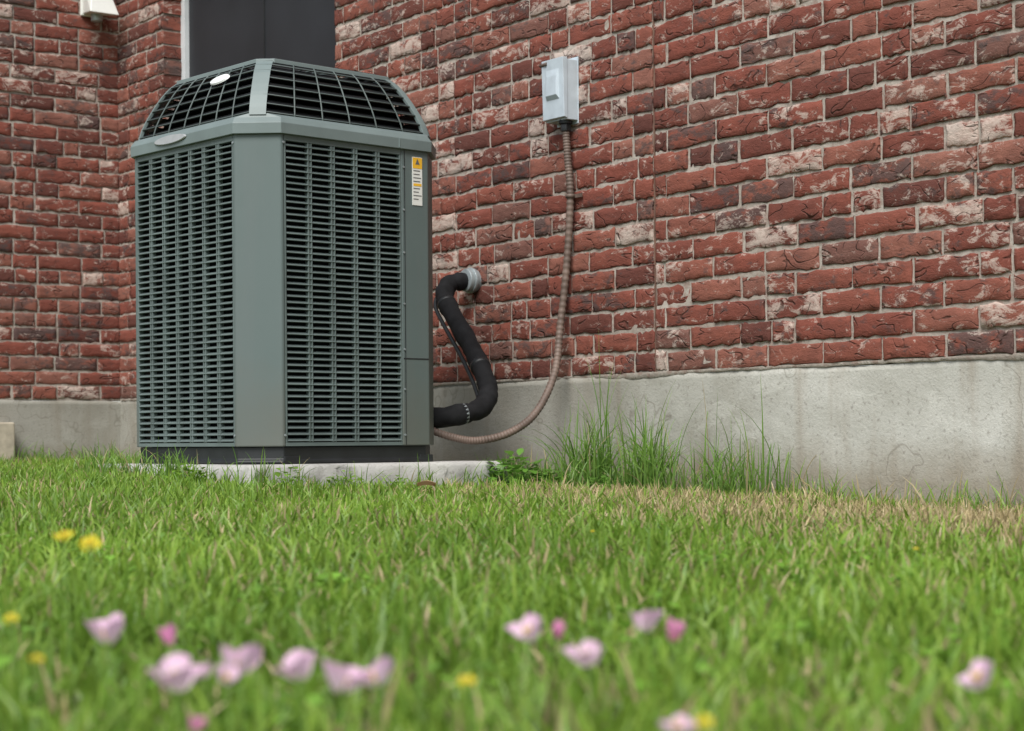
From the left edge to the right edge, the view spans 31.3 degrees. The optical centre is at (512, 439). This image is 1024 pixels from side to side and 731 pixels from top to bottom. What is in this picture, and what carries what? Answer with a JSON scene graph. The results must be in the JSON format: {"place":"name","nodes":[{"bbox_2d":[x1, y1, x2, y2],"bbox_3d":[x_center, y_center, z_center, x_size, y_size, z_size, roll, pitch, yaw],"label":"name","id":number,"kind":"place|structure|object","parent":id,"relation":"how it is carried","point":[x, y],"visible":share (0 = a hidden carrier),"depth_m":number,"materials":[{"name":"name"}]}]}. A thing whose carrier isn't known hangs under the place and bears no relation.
{"place":"outdoors","nodes":[
{"label":"outdoors","id":0,"kind":"place"},
{"bbox_2d":[0,445,1023,730],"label":"ground","id":1,"kind":"structure","parent":0,"point":[364,724],"depth_m":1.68,"materials":[{"name":"green plant"}]},
{"bbox_2d":[0,422,14,459],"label":"concrete step","id":2,"kind":"object","parent":1,"relation":"on","point":[7,438],"visible":0.55,"depth_m":9.74,"materials":[{"name":"beige concrete"}]},
{"bbox_2d":[3,613,18,681],"bbox_3d":[-0.411,0.195,1.503,0.012,0.105,0.016,0,0,0],"label":"yellow flower","id":3,"kind":"object","parent":1,"relation":"on","point":[13,616],"visible":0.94,"depth_m":1.50,"materials":[{"name":"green plant"}]},
{"bbox_2d":[28,654,45,730],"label":"yellow flower","id":4,"kind":"object","parent":1,"relation":"on","point":[37,660],"visible":1,"depth_m":1.30,"materials":[{"name":"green plant"}]},
{"bbox_2d":[51,530,74,682],"bbox_3d":[-0.430,0.167,1.750,0.022,0.161,0.021,0,0,0],"label":"yellow flower","id":5,"kind":"object","parent":1,"relation":"on","point":[63,536],"visible":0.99,"depth_m":1.75,"materials":[{"name":"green plant"}]},
{"bbox_2d":[78,534,102,685],"bbox_3d":[-0.392,0.168,1.701,0.022,0.159,0.020,0,0,0],"label":"yellow flower","id":6,"kind":"object","parent":1,"relation":"on","point":[90,540],"visible":0.97,"depth_m":1.70,"materials":[{"name":"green plant"}]},
{"bbox_2d":[83,613,123,715],"bbox_3d":[-0.317,0.192,1.421,0.031,0.112,0.030,0,0,0],"label":"pink flower","id":7,"kind":"object","parent":1,"relation":"on","point":[106,632],"visible":0.94,"depth_m":1.42,"materials":[{"name":"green plant"}]},
{"bbox_2d":[156,624,176,724],"bbox_3d":[-0.265,0.194,1.403,0.014,0.106,0.015,0,0,12],"label":"pink flower bud","id":8,"kind":"object","parent":1,"relation":"on","point":[167,633],"visible":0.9,"depth_m":1.40,"materials":[{"name":"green plant"}]},
{"bbox_2d":[148,653,202,730],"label":"pink flower","id":9,"kind":"object","parent":1,"relation":"on","point":[179,676],"visible":1,"depth_m":1.24,"materials":[{"name":"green plant"}]},
{"bbox_2d":[190,713,205,730],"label":"pink flower bud","id":10,"kind":"object","parent":1,"relation":"on","point":[197,724],"visible":1,"depth_m":1.10,"materials":[{"name":"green plant"}]},
{"bbox_2d":[196,661,211,730],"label":"pink flower","id":11,"kind":"object","parent":1,"relation":"on","point":[203,675],"visible":0.88,"depth_m":1.27,"materials":[{"name":"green plant"}]},
{"bbox_2d":[216,665,239,730],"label":"pink flower","id":12,"kind":"object","parent":1,"relation":"on","point":[232,675],"visible":1,"depth_m":1.24,"materials":[{"name":"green plant"}]},
{"bbox_2d":[220,643,261,730],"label":"pink flower","id":13,"kind":"object","parent":1,"relation":"on","point":[245,659],"visible":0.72,"depth_m":1.27,"materials":[{"name":"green plant"}]},
{"bbox_2d":[3,435,503,485],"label":"pad edge grass","id":14,"kind":"structure","parent":1,"relation":"on","point":[169,467],"depth_m":6.32,"materials":[{"name":"green plant"}]},
{"bbox_2d":[273,649,314,730],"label":"pink flower","id":15,"kind":"object","parent":1,"relation":"on","point":[297,663],"visible":1,"depth_m":1.26,"materials":[{"name":"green plant"}]},
{"bbox_2d":[93,461,508,487],"bbox_3d":[-0.773,0.190,6.654,1.143,0.217,1.046,0,0,-42],"label":"concrete pad","id":16,"kind":"object","parent":1,"relation":"on","point":[446,470],"visible":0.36,"depth_m":6.25,"materials":[{"name":"grey concrete"}]},
{"bbox_2d":[130,58,435,463],"bbox_3d":[-0.825,-0.619,6.602,0.883,1.400,0.892,0,0,-42],"label":"air conditioner condenser unit","id":17,"kind":"object","parent":16,"relation":"on","point":[284,266],"visible":1,"depth_m":6.28,"materials":[{"name":"grey metal"}]},
{"bbox_2d":[433,272,497,428],"bbox_3d":[-0.284,-0.361,7.112,0.456,0.658,0.884,0,0,0],"label":"insulated refrigerant pipe","id":18,"kind":"object","parent":17,"relation":"attached to","point":[484,402],"visible":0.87,"depth_m":7.01,"materials":[{"name":"black plastic"}]},
{"bbox_2d":[322,658,365,730],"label":"pink flower","id":19,"kind":"object","parent":1,"relation":"on","point":[343,680],"visible":1,"depth_m":1.21,"materials":[{"name":"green plant"}]},
{"bbox_2d":[355,656,393,730],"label":"pink flower","id":20,"kind":"object","parent":1,"relation":"on","point":[376,675],"visible":0.98,"depth_m":1.24,"materials":[{"name":"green plant"}]},
{"bbox_2d":[163,448,634,487],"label":"broadleaf weeds","id":21,"kind":"object","parent":1,"relation":"on","point":[503,464],"visible":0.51,"depth_m":6.48,"materials":[{"name":"green plant"}]},
{"bbox_2d":[417,481,435,486],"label":"fallen leaf","id":22,"kind":"object","parent":1,"relation":"on","point":[421,483],"visible":0.97,"depth_m":5.34,"materials":[{"name":"brown plant"}]},
{"bbox_2d":[457,675,475,730],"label":"yellow flower","id":23,"kind":"object","parent":1,"relation":"on","point":[466,684],"visible":1,"depth_m":1.25,"materials":[{"name":"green plant"}]},
{"bbox_2d":[0,360,1023,507],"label":"foundation","id":24,"kind":"object","parent":1,"relation":"on","point":[940,423],"visible":0.35,"depth_m":6.08,"materials":[{"name":"concrete"}]},
{"bbox_2d":[0,0,1023,400],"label":"wall mortar","id":25,"kind":"object","parent":24,"relation":"on","point":[740,160],"depth_m":6.68,"materials":[{"name":"grey concrete"}]},
{"bbox_2d":[0,0,120,399],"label":"wall bricks","id":26,"kind":"object","parent":25,"relation":"attached to","point":[90,252],"depth_m":10.04,"materials":[{"name":"red brick"}]},
{"bbox_2d":[80,0,118,22],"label":"wall light","id":27,"kind":"object","parent":26,"relation":"attached to","point":[96,11],"visible":1,"depth_m":10.03,"materials":[{"name":"white plastic"}]},
{"bbox_2d":[180,0,335,81],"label":"window","id":28,"kind":"structure","parent":25,"relation":"attached to","point":[217,34],"depth_m":9.26,"materials":[{"name":"black glass"}]},
{"bbox_2d":[434,131,574,444],"bbox_3d":[-0.079,-0.586,6.799,0.714,1.208,0.120,0,0,-25],"label":"electrical conduit","id":29,"kind":"object","parent":25,"relation":"attached to","point":[541,403],"visible":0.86,"depth_m":6.94,"materials":[{"name":"metal"}]},
{"bbox_2d":[116,0,1023,398],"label":"wall bricks","id":30,"kind":"object","parent":25,"relation":"attached to","point":[934,110],"depth_m":6.39,"materials":[{"name":"red brick"}]},
{"bbox_2d":[461,268,481,293],"bbox_3d":[-0.170,-0.652,7.492,0.065,0.106,0.106,0,0,-37],"label":"pipe wall sleeve","id":31,"kind":"object","parent":30,"relation":"attached to","point":[474,281],"visible":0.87,"depth_m":7.45,"materials":[{"name":"metal"}]},
{"bbox_2d":[539,56,582,197],"bbox_3d":[0.179,-1.187,6.971,0.086,0.536,0.172,0,0,-37],"label":"electrical disconnect box","id":32,"kind":"object","parent":30,"relation":"attached to","point":[560,86],"visible":1,"depth_m":6.94,"materials":[{"name":"grey metal"}]},
{"bbox_2d":[652,0,656,371],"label":"expansion joint","id":33,"kind":"object","parent":25,"relation":"attached to","point":[655,284],"visible":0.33,"depth_m":6.61,"materials":[{"name":"grey"}]},
{"bbox_2d":[121,353,1023,400],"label":"bed mortar","id":34,"kind":"object","parent":24,"relation":"on","point":[995,357],"visible":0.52,"depth_m":6.14,"materials":[{"name":"grey concrete"}]},
{"bbox_2d":[0,529,1023,730],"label":"clover patches","id":35,"kind":"object","parent":1,"relation":"on","point":[314,699],"visible":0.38,"depth_m":1.85,"materials":[{"name":"green plant"}]},
{"bbox_2d":[505,613,541,730],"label":"pink flower","id":36,"kind":"object","parent":1,"relation":"on","point":[531,624],"visible":0.97,"depth_m":1.42,"materials":[{"name":"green plant"}]},
{"bbox_2d":[550,620,565,713],"bbox_3d":[0.038,0.194,1.451,0.011,0.102,0.019,0,0,30],"label":"pink flower bud","id":37,"kind":"object","parent":1,"relation":"on","point":[558,629],"visible":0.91,"depth_m":1.45,"materials":[{"name":"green plant"}]},
{"bbox_2d":[562,639,602,724],"bbox_3d":[0.052,0.194,1.297,0.027,0.102,0.027,0,0,-31],"label":"pink flower","id":38,"kind":"object","parent":1,"relation":"on","point":[589,655],"visible":1,"depth_m":1.30,"materials":[{"name":"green plant"}]},
{"bbox_2d":[590,530,594,553],"bbox_3d":[0.139,0.193,3.204,0.010,0.069,0.015,0,0,0],"label":"yellow flower","id":39,"kind":"object","parent":1,"relation":"on","point":[592,531],"visible":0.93,"depth_m":3.20,"materials":[{"name":"green plant"}]},
{"bbox_2d":[630,610,663,693],"bbox_3d":[0.108,0.189,1.459,0.026,0.110,0.025,0,0,33],"label":"pink flower","id":40,"kind":"object","parent":1,"relation":"on","point":[645,622],"visible":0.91,"depth_m":1.45,"materials":[{"name":"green plant"}]},
{"bbox_2d":[667,618,684,714],"bbox_3d":[0.125,0.190,1.401,0.015,0.108,0.021,0,0,0],"label":"pink flower bud","id":41,"kind":"object","parent":1,"relation":"on","point":[677,633],"visible":0.93,"depth_m":1.40,"materials":[{"name":"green plant"}]},
{"bbox_2d":[659,714,696,730],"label":"pink flower","id":42,"kind":"object","parent":1,"relation":"on","point":[680,722],"visible":1,"depth_m":1.10,"materials":[{"name":"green plant"}]},
{"bbox_2d":[695,714,713,730],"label":"yellow flower","id":43,"kind":"object","parent":1,"relation":"on","point":[706,720],"visible":1,"depth_m":1.10,"materials":[{"name":"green plant"}]},
{"bbox_2d":[474,329,1023,509],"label":"tall wild grass","id":44,"kind":"structure","parent":1,"relation":"on","point":[640,470],"depth_m":6.31,"materials":[{"name":"green plant"}]},
{"bbox_2d":[913,547,918,568],"bbox_3d":[0.573,0.194,2.604,0.008,0.083,0.015,0,0,0],"label":"yellow flower","id":45,"kind":"object","parent":1,"relation":"on","point":[915,548],"visible":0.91,"depth_m":2.60,"materials":[{"name":"green plant"}]},
{"bbox_2d":[956,659,992,730],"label":"pink flower","id":46,"kind":"object","parent":1,"relation":"on","point":[979,679],"visible":1,"depth_m":1.23,"materials":[{"name":"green plant"}]}
]}

